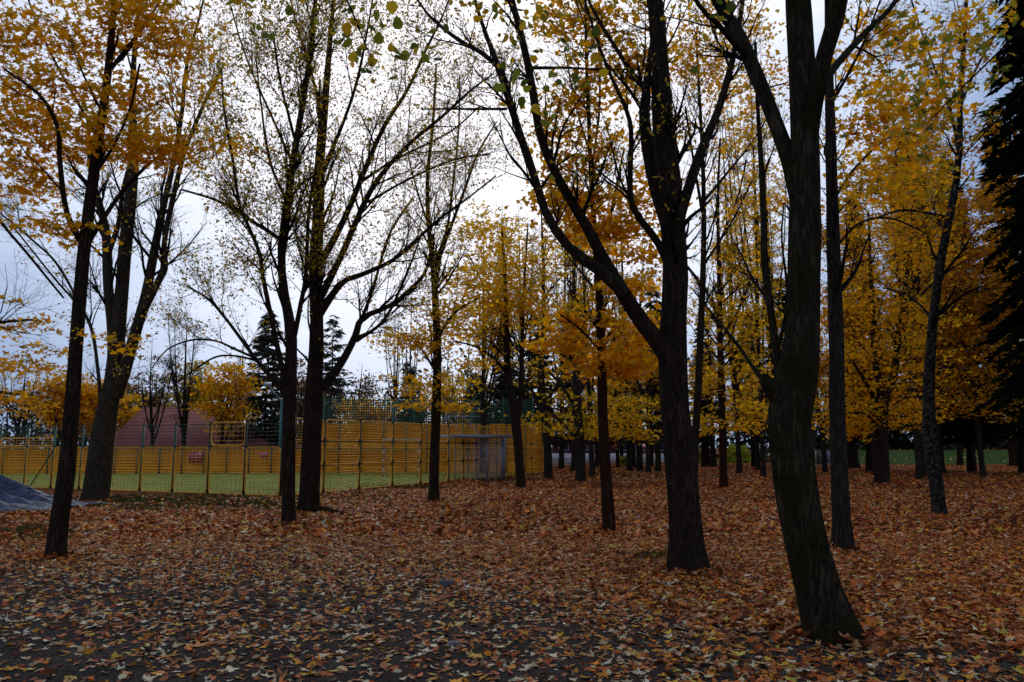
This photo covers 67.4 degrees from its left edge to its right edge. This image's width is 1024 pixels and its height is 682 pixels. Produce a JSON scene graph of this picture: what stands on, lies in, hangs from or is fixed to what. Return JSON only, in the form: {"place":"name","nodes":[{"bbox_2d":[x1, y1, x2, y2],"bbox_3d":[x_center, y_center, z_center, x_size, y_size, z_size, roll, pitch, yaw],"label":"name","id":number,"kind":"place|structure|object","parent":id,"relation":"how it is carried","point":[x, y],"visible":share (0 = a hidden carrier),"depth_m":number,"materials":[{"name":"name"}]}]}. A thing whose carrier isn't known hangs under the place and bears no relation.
{"place":"outdoors","nodes":[
{"label":"outdoors","id":0,"kind":"place"},
{"bbox_2d":[0,541,1023,681],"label":"path","id":1,"kind":"structure","parent":0,"point":[138,670],"depth_m":6.48,"materials":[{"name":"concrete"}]},
{"bbox_2d":[439,580,455,585],"bbox_3d":[-0.756,2.838,9.020,0.212,0.060,0.144,2,-8,-17],"label":"flat stone","id":2,"kind":"object","parent":1,"relation":"on","point":[445,582],"visible":0.91,"depth_m":8.97,"materials":[{"name":"grey stone"}]},
{"bbox_2d":[0,0,1023,447],"label":"sky","id":3,"kind":"structure","parent":0,"point":[510,188],"materials":[{"name":"white"}]},
{"bbox_2d":[1,448,1023,648],"bbox_3d":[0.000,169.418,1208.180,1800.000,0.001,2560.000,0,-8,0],"label":"ground","id":4,"kind":"structure","parent":0,"point":[779,626],"depth_m":12.81,"materials":[{"name":"brown plant"}]},
{"bbox_2d":[0,352,48,444],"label":"bare tree","id":5,"kind":"object","parent":4,"relation":"on","point":[18,431],"visible":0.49,"depth_m":57.77,"materials":[{"name":"grey plant"}]},
{"bbox_2d":[0,475,106,511],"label":"tarpaulin","id":6,"kind":"object","parent":4,"relation":"on","point":[14,495],"visible":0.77,"depth_m":20.23,"materials":[{"name":"blue plastic"}]},
{"bbox_2d":[0,204,119,433],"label":"maple tree","id":7,"kind":"object","parent":4,"relation":"on","point":[25,399],"visible":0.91,"depth_m":14.06,"materials":[{"name":"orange plant"}]},
{"bbox_2d":[12,367,141,440],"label":"maple tree","id":8,"kind":"object","parent":4,"relation":"on","point":[92,394],"visible":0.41,"depth_m":61.02,"materials":[{"name":"yellow plant"}]},
{"bbox_2d":[81,392,148,433],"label":"maple tree","id":9,"kind":"object","parent":4,"relation":"on","point":[122,420],"visible":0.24,"depth_m":65.97,"materials":[{"name":"yellow plant"}]},
{"bbox_2d":[0,0,254,500],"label":"linden tree","id":10,"kind":"object","parent":4,"relation":"on","point":[96,486],"visible":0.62,"depth_m":23.70,"materials":[{"name":"bark"},{"name":"twig bark"},{"name":"orange leaf"}]},
{"bbox_2d":[0,0,272,557],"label":"maple tree","id":11,"kind":"object","parent":4,"relation":"on","point":[95,144],"visible":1,"depth_m":11.96,"materials":[{"name":"orange plant"}]},
{"bbox_2d":[0,421,281,495],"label":"fence","id":12,"kind":"object","parent":4,"relation":"on","point":[142,447],"visible":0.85,"depth_m":27.42,"materials":[{"name":"yellow metal"}]},
{"bbox_2d":[119,371,180,418],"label":"maple tree","id":13,"kind":"object","parent":4,"relation":"on","point":[130,390],"visible":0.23,"depth_m":72.87,"materials":[{"name":"brown plant"}]},
{"bbox_2d":[125,331,193,445],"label":"bare tree","id":14,"kind":"object","parent":4,"relation":"on","point":[152,419],"visible":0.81,"depth_m":56.94,"materials":[{"name":"brown plant"}]},
{"bbox_2d":[147,307,212,445],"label":"bare tree","id":15,"kind":"object","parent":4,"relation":"on","point":[183,416],"visible":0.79,"depth_m":56.70,"materials":[{"name":"grey plant"}]},
{"bbox_2d":[154,358,231,418],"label":"maple tree","id":16,"kind":"object","parent":4,"relation":"on","point":[197,394],"visible":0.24,"depth_m":70.18,"materials":[{"name":"brown plant"}]},
{"bbox_2d":[114,400,300,447],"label":"house","id":17,"kind":"structure","parent":4,"relation":"on","point":[139,415],"depth_m":61.18,"materials":[{"name":"red paint"}]},
{"bbox_2d":[180,352,275,444],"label":"maple tree","id":18,"kind":"object","parent":4,"relation":"on","point":[220,390],"visible":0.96,"depth_m":55.65,"materials":[{"name":"yellow plant"}]},
{"bbox_2d":[111,0,372,524],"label":"linden tree","id":19,"kind":"object","parent":4,"relation":"on","point":[288,195],"visible":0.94,"depth_m":16.92,"materials":[{"name":"brown plant"}]},
{"bbox_2d":[228,344,271,420],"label":"bare tree","id":20,"kind":"object","parent":4,"relation":"on","point":[242,362],"visible":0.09,"depth_m":70.45,"materials":[{"name":"brown plant"}]},
{"bbox_2d":[0,472,512,495],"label":"sports court","id":21,"kind":"object","parent":4,"relation":"on","point":[271,488],"depth_m":37.50,"materials":[{"name":"green"}]},
{"bbox_2d":[0,423,542,473],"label":"board fence","id":22,"kind":"object","parent":21,"relation":"on","point":[183,465],"visible":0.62,"depth_m":48.79,"materials":[{"name":"yellow wood"}]},
{"bbox_2d":[188,452,202,461],"bbox_3d":[-19.764,7.264,47.984,0.876,0.640,0.051,0,-8,0],"label":"sign board","id":23,"kind":"object","parent":22,"relation":"attached to","point":[189,459],"visible":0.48,"depth_m":47.99,"materials":[{"name":"paint"}]},
{"bbox_2d":[264,382,282,469],"bbox_3d":[-15.350,5.528,49.251,1.307,5.800,0.350,1,-8,-6],"label":"floodlight pole","id":24,"kind":"object","parent":21,"relation":"on","point":[267,384],"visible":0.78,"depth_m":49.37,"materials":[{"name":"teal metal"}]},
{"bbox_2d":[382,439,421,476],"bbox_3d":[-6.095,6.513,42.845,2.042,2.085,1.064,-1,-8,4],"label":"football goal","id":25,"kind":"object","parent":21,"relation":"on","point":[385,456],"visible":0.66,"depth_m":42.41,"materials":[{"name":"white paint"}]},
{"bbox_2d":[440,416,512,478],"bbox_3d":[-1.738,5.392,38.754,3.824,3.180,2.300,4,-9,-25],"label":"steel shelter","id":26,"kind":"object","parent":21,"relation":"on","point":[487,462],"visible":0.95,"depth_m":38.16,"materials":[{"name":"metal"}]},
{"bbox_2d":[216,310,302,445],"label":"spruce tree","id":27,"kind":"object","parent":4,"relation":"on","point":[264,350],"visible":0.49,"depth_m":61.45,"materials":[{"name":"green plant"}]},
{"bbox_2d":[277,353,345,444],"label":"maple tree","id":28,"kind":"object","parent":4,"relation":"on","point":[300,390],"visible":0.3,"depth_m":71.43,"materials":[{"name":"yellow plant"}]},
{"bbox_2d":[296,315,362,466],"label":"spruce tree","id":29,"kind":"object","parent":4,"relation":"on","point":[327,368],"visible":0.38,"depth_m":66.16,"materials":[{"name":"green plant"}]},
{"bbox_2d":[326,362,387,445],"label":"bare tree","id":30,"kind":"object","parent":4,"relation":"on","point":[369,391],"visible":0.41,"depth_m":74.06,"materials":[{"name":"brown plant"}]},
{"bbox_2d":[325,396,406,466],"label":"maple tree","id":31,"kind":"object","parent":4,"relation":"on","point":[365,413],"visible":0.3,"depth_m":55.17,"materials":[{"name":"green plant"}]},
{"bbox_2d":[0,471,771,560],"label":"grass","id":32,"kind":"structure","parent":4,"relation":"on","point":[139,498],"depth_m":22.47,"materials":[{"name":"green plant"}]},
{"bbox_2d":[371,310,409,429],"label":"bare tree","id":33,"kind":"object","parent":4,"relation":"on","point":[395,373],"visible":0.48,"depth_m":78.22,"materials":[{"name":"brown plant"}]},
{"bbox_2d":[248,0,540,513],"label":"linden tree","id":34,"kind":"object","parent":4,"relation":"on","point":[319,303],"visible":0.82,"depth_m":20.14,"materials":[{"name":"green plant"}]},
{"bbox_2d":[392,297,423,398],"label":"bare tree","id":35,"kind":"object","parent":4,"relation":"on","point":[405,366],"visible":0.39,"depth_m":80.42,"materials":[{"name":"brown plant"}]},
{"bbox_2d":[395,367,425,463],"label":"spruce tree","id":36,"kind":"object","parent":4,"relation":"on","point":[411,370],"visible":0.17,"depth_m":73.63,"materials":[{"name":"green plant"}]},
{"bbox_2d":[295,418,543,494],"bbox_3d":[-2.678,5.398,37.617,0.218,2.856,26.350,-3,-8,21],"label":"fence","id":37,"kind":"object","parent":4,"relation":"on","point":[420,442],"visible":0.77,"depth_m":32.75,"materials":[{"name":"yellow metal"}]},
{"bbox_2d":[322,387,533,472],"bbox_3d":[-5.618,5.759,49.885,14.129,5.517,0.143,1,-8,-4],"label":"ball stop net","id":38,"kind":"object","parent":4,"relation":"on","point":[503,412],"visible":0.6,"depth_m":49.96,"materials":[{"name":"green paint"}]},
{"bbox_2d":[407,372,487,463],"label":"maple tree","id":39,"kind":"object","parent":4,"relation":"on","point":[453,392],"visible":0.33,"depth_m":57.57,"materials":[{"name":"yellow plant"}]},
{"bbox_2d":[364,37,544,501],"bbox_3d":[-2.176,-2.850,23.358,5.967,15.376,3.951,-6,-10,39],"label":"maple tree","id":40,"kind":"object","parent":4,"relation":"on","point":[435,343],"visible":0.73,"depth_m":23.17,"materials":[{"name":"yellow plant"}]},
{"bbox_2d":[462,373,497,422],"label":"spruce tree","id":41,"kind":"object","parent":4,"relation":"on","point":[475,388],"visible":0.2,"depth_m":61.75,"materials":[{"name":"green plant"}]},
{"bbox_2d":[225,0,741,180],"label":"linden tree","id":42,"kind":"object","parent":4,"relation":"on","point":[397,23],"visible":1,"depth_m":5.68,"materials":[{"name":"yellow plant"}]},
{"bbox_2d":[455,200,537,472],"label":"maple tree","id":43,"kind":"object","parent":4,"relation":"on","point":[482,390],"visible":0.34,"depth_m":49.89,"materials":[{"name":"yellow plant"}]},
{"bbox_2d":[408,197,594,487],"bbox_3d":[-0.320,-0.051,31.009,6.572,11.950,7.306,-7,-11,43],"label":"maple tree","id":44,"kind":"object","parent":4,"relation":"on","point":[515,406],"visible":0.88,"depth_m":30.41,"materials":[{"name":"yellow plant"}]},
{"bbox_2d":[485,327,518,445],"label":"spruce tree","id":45,"kind":"object","parent":4,"relation":"on","point":[500,386],"visible":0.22,"depth_m":65.58,"materials":[{"name":"green plant"}]},
{"bbox_2d":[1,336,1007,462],"bbox_3d":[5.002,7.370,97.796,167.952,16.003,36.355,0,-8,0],"label":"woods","id":46,"kind":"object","parent":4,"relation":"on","point":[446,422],"visible":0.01,"depth_m":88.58,"materials":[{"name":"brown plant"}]},
{"bbox_2d":[0,324,1015,461],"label":"woods","id":47,"kind":"object","parent":4,"relation":"on","point":[731,438],"visible":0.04,"depth_m":88.89,"materials":[{"name":"plant"}]},
{"bbox_2d":[0,449,1023,681],"bbox_3d":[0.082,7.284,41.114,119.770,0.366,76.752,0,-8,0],"label":"fallen leaves","id":48,"kind":"object","parent":4,"relation":"on","point":[867,548],"visible":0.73,"depth_m":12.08,"materials":[{"name":"orange plant"}]},
{"bbox_2d":[487,203,558,460],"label":"bare tree","id":49,"kind":"object","parent":4,"relation":"on","point":[525,396],"visible":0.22,"depth_m":56.13,"materials":[{"name":"yellow plant"}]},
{"bbox_2d":[516,314,567,460],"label":"spruce tree","id":50,"kind":"object","parent":4,"relation":"on","point":[554,442],"visible":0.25,"depth_m":63.70,"materials":[{"name":"green plant"}]},
{"bbox_2d":[494,214,590,478],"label":"maple tree","id":51,"kind":"object","parent":4,"relation":"on","point":[542,405],"visible":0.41,"depth_m":39.23,"materials":[{"name":"yellow plant"}]},
{"bbox_2d":[534,218,589,468],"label":"bare tree","id":52,"kind":"object","parent":4,"relation":"on","point":[561,465],"visible":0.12,"depth_m":59.90,"materials":[{"name":"yellow plant"}]},
{"bbox_2d":[365,0,775,573],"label":"linden tree","id":53,"kind":"object","parent":4,"relation":"on","point":[671,198],"visible":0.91,"depth_m":10.55,"materials":[{"name":"brown plant"}]},
{"bbox_2d":[557,331,585,470],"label":"slim tree","id":54,"kind":"object","parent":4,"relation":"on","point":[573,456],"visible":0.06,"depth_m":52.90,"materials":[{"name":"brown plant"}]},
{"bbox_2d":[553,287,596,446],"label":"spruce tree","id":55,"kind":"object","parent":4,"relation":"on","point":[568,440],"visible":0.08,"depth_m":67.35,"materials":[{"name":"green plant"}]},
{"bbox_2d":[539,174,624,475],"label":"maple tree","id":56,"kind":"object","parent":4,"relation":"on","point":[590,388],"visible":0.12,"depth_m":43.97,"materials":[{"name":"yellow plant"}]},
{"bbox_2d":[499,0,695,531],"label":"maple tree","id":57,"kind":"object","parent":4,"relation":"on","point":[601,319],"visible":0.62,"depth_m":15.43,"materials":[{"name":"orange plant"}]},
{"bbox_2d":[558,377,638,454],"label":"maple tree","id":58,"kind":"object","parent":4,"relation":"on","point":[611,386],"visible":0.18,"depth_m":53.50,"materials":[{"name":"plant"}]},
{"bbox_2d":[536,215,661,482],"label":"maple tree","id":59,"kind":"object","parent":4,"relation":"on","point":[579,416],"visible":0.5,"depth_m":36.02,"materials":[{"name":"yellow plant"}]},
{"bbox_2d":[551,434,663,462],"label":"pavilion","id":60,"kind":"structure","parent":4,"relation":"on","point":[567,452],"depth_m":81.56,"materials":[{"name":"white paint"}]},
{"bbox_2d":[606,325,624,466],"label":"slim tree","id":61,"kind":"object","parent":4,"relation":"on","point":[617,452],"visible":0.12,"depth_m":63.04,"materials":[{"name":"brown plant"}]},
{"bbox_2d":[607,337,645,456],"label":"spruce tree","id":62,"kind":"object","parent":4,"relation":"on","point":[620,439],"visible":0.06,"depth_m":71.23,"materials":[{"name":"green plant"}]},
{"bbox_2d":[602,171,656,470],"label":"bare tree","id":63,"kind":"object","parent":4,"relation":"on","point":[629,465],"visible":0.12,"depth_m":53.90,"materials":[{"name":"yellow plant"}]},
{"bbox_2d":[618,276,645,470],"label":"slim tree","id":64,"kind":"object","parent":4,"relation":"on","point":[639,459],"visible":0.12,"depth_m":52.93,"materials":[{"name":"brown plant"}]},
{"bbox_2d":[628,319,642,467],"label":"slim tree","id":65,"kind":"object","parent":4,"relation":"on","point":[634,455],"visible":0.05,"depth_m":61.27,"materials":[{"name":"brown plant"}]},
{"bbox_2d":[619,289,662,444],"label":"spruce tree","id":66,"kind":"object","parent":4,"relation":"on","point":[646,306],"visible":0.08,"depth_m":62.22,"materials":[{"name":"green plant"}]},
{"bbox_2d":[606,265,694,472],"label":"maple tree","id":67,"kind":"object","parent":4,"relation":"on","point":[650,382],"visible":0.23,"depth_m":49.83,"materials":[{"name":"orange plant"}]},
{"bbox_2d":[651,278,661,471],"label":"slim tree","id":68,"kind":"object","parent":4,"relation":"on","point":[657,451],"visible":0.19,"depth_m":51.93,"materials":[{"name":"brown plant"}]},
{"bbox_2d":[592,0,789,472],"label":"maple tree","id":69,"kind":"object","parent":4,"relation":"on","point":[703,196],"visible":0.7,"depth_m":27.04,"materials":[{"name":"yellow plant"}]},
{"bbox_2d":[687,276,713,466],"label":"slim tree","id":70,"kind":"object","parent":4,"relation":"on","point":[704,463],"visible":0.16,"depth_m":64.83,"materials":[{"name":"brown plant"}]},
{"bbox_2d":[687,297,717,466],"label":"slim tree","id":71,"kind":"object","parent":4,"relation":"on","point":[713,462],"visible":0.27,"depth_m":63.28,"materials":[{"name":"yellow plant"}]},
{"bbox_2d":[688,324,729,464],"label":"spruce tree","id":72,"kind":"object","parent":4,"relation":"on","point":[706,403],"visible":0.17,"depth_m":69.70,"materials":[{"name":"yellow plant"}]},
{"bbox_2d":[657,131,786,487],"bbox_3d":[8.808,-1.458,31.198,6.022,14.778,4.465,0,-8,0],"label":"maple tree","id":73,"kind":"object","parent":4,"relation":"on","point":[720,356],"visible":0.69,"depth_m":30.82,"materials":[{"name":"yellow plant"}]},
{"bbox_2d":[694,95,771,473],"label":"maple tree","id":74,"kind":"object","parent":4,"relation":"on","point":[736,387],"visible":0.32,"depth_m":48.62,"materials":[{"name":"plant"}]},
{"bbox_2d":[716,443,750,462],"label":"bush","id":75,"kind":"object","parent":4,"relation":"on","point":[731,449],"visible":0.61,"depth_m":79.69,"materials":[{"name":"green plant"}]},
{"bbox_2d":[703,346,770,469],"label":"maple tree","id":76,"kind":"object","parent":4,"relation":"on","point":[756,447],"visible":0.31,"depth_m":55.88,"materials":[{"name":"yellow plant"}]},
{"bbox_2d":[715,314,770,465],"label":"spruce tree","id":77,"kind":"object","parent":4,"relation":"on","point":[748,441],"visible":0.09,"depth_m":65.18,"materials":[{"name":"yellow plant"}]},
{"bbox_2d":[699,11,787,477],"bbox_3d":[13.368,-5.991,43.322,5.261,27.089,5.575,-3,-9,23],"label":"maple tree","id":78,"kind":"object","parent":4,"relation":"on","point":[756,221],"visible":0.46,"depth_m":43.12,"materials":[{"name":"yellow plant"}]},
{"bbox_2d":[736,111,788,378],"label":"bare tree","id":79,"kind":"object","parent":4,"relation":"on","point":[780,281],"visible":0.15,"depth_m":53.15,"materials":[{"name":"grey plant"}]},
{"bbox_2d":[646,0,911,643],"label":"linden tree","id":80,"kind":"object","parent":4,"relation":"on","point":[826,612],"visible":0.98,"depth_m":6.87,"materials":[{"name":"brown plant"}]},
{"bbox_2d":[764,278,823,443],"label":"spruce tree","id":81,"kind":"object","parent":4,"relation":"on","point":[783,299],"visible":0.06,"depth_m":70.67,"materials":[{"name":"yellow plant"}]},
{"bbox_2d":[766,299,859,472],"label":"maple tree","id":82,"kind":"object","parent":4,"relation":"on","point":[822,436],"visible":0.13,"depth_m":49.43,"materials":[{"name":"yellow plant"}]},
{"bbox_2d":[814,449,827,464],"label":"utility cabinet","id":83,"kind":"object","parent":4,"relation":"on","point":[818,458],"visible":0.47,"depth_m":70.36,"materials":[{"name":"metal"}]},
{"bbox_2d":[823,219,860,468],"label":"slim tree","id":84,"kind":"object","parent":4,"relation":"on","point":[853,458],"visible":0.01,"depth_m":59.42,"materials":[{"name":"brown plant"}]},
{"bbox_2d":[783,181,932,474],"bbox_3d":[20.931,-1.192,46.450,7.774,18.446,6.810,4,-9,-28],"label":"maple tree","id":85,"kind":"object","parent":4,"relation":"on","point":[849,361],"visible":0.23,"depth_m":46.05,"materials":[{"name":"yellow plant"}]},
{"bbox_2d":[824,203,912,471],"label":"spruce tree","id":86,"kind":"object","parent":4,"relation":"on","point":[869,463],"visible":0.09,"depth_m":51.56,"materials":[{"name":"yellow plant"}]},
{"bbox_2d":[812,123,989,483],"bbox_3d":[17.148,-1.617,34.706,9.177,16.079,6.480,0,-8,0],"label":"maple tree","id":87,"kind":"object","parent":4,"relation":"on","point":[882,404],"visible":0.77,"depth_m":34.25,"materials":[{"name":"yellow plant"}]},
{"bbox_2d":[785,0,1023,550],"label":"maple tree","id":88,"kind":"object","parent":4,"relation":"on","point":[842,536],"visible":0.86,"depth_m":12.79,"materials":[{"name":"yellow plant"}]},
{"bbox_2d":[844,20,976,478],"bbox_3d":[20.599,-5.213,40.935,6.343,24.891,8.052,0,-8,0],"label":"maple tree","id":89,"kind":"object","parent":4,"relation":"on","point":[918,471],"visible":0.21,"depth_m":40.02,"materials":[{"name":"yellow plant"}]},
{"bbox_2d":[814,431,1007,449],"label":"hedge","id":90,"kind":"object","parent":4,"relation":"on","point":[910,445],"visible":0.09,"depth_m":88.24,"materials":[{"name":"green plant"}]},
{"bbox_2d":[821,0,1021,516],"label":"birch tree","id":91,"kind":"object","parent":4,"relation":"on","point":[933,462],"visible":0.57,"depth_m":18.90,"materials":[{"name":"bark"},{"name":"yellow leaf"},{"name":"olive leaf"}]},
{"bbox_2d":[879,139,972,446],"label":"spruce tree","id":92,"kind":"object","parent":4,"relation":"on","point":[909,433],"visible":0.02,"depth_m":54.04,"materials":[{"name":"yellow plant"}]},
{"bbox_2d":[880,208,999,472],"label":"maple tree","id":93,"kind":"object","parent":4,"relation":"on","point":[939,429],"visible":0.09,"depth_m":49.54,"materials":[{"name":"yellow plant"}]},
{"bbox_2d":[874,175,1023,476],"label":"maple tree","id":94,"kind":"object","parent":4,"relation":"on","point":[955,345],"visible":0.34,"depth_m":42.24,"materials":[{"name":"yellow leaf"},{"name":"twig bark"},{"name":"bark"}]},
{"bbox_2d":[879,141,1021,475],"bbox_3d":[26.263,-2.375,44.575,8.572,20.279,7.882,0,-8,0],"label":"maple tree","id":95,"kind":"object","parent":4,"relation":"on","point":[967,390],"visible":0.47,"depth_m":43.68,"materials":[{"name":"yellow leaf"},{"name":"grey bark"}]},
{"bbox_2d":[921,159,1010,471],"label":"spruce tree","id":96,"kind":"object","parent":4,"relation":"on","point":[963,429],"visible":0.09,"depth_m":51.38,"materials":[{"name":"yellow plant"}]},
{"bbox_2d":[956,386,1016,464],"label":"maple tree","id":97,"kind":"object","parent":4,"relation":"on","point":[959,451],"depth_m":66.44,"materials":[{"name":"brown plant"}]},
{"bbox_2d":[963,107,1023,473],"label":"spruce tree","id":98,"kind":"object","parent":4,"relation":"on","point":[990,428],"visible":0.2,"depth_m":48.52,"materials":[{"name":"green plant"}]},
{"bbox_2d":[972,0,1023,446],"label":"spruce tree","id":99,"kind":"object","parent":4,"relation":"on","point":[1011,157],"visible":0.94,"depth_m":18.01,"materials":[{"name":"green plant"}]},
{"bbox_2d":[1006,414,1014,465],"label":"slim tree","id":100,"kind":"object","parent":4,"relation":"on","point":[1011,454],"visible":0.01,"depth_m":66.45,"materials":[{"name":"brown plant"}]},
{"bbox_2d":[830,0,1023,193],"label":"linden tree","id":101,"kind":"object","parent":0,"point":[974,40],"visible":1,"depth_m":6.75,"materials":[{"name":"yellow plant"}]},
{"bbox_2d":[858,450,1008,464],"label":"lawn","id":102,"kind":"structure","parent":0,"point":[999,457],"depth_m":77.01,"materials":[{"name":"green plant"}]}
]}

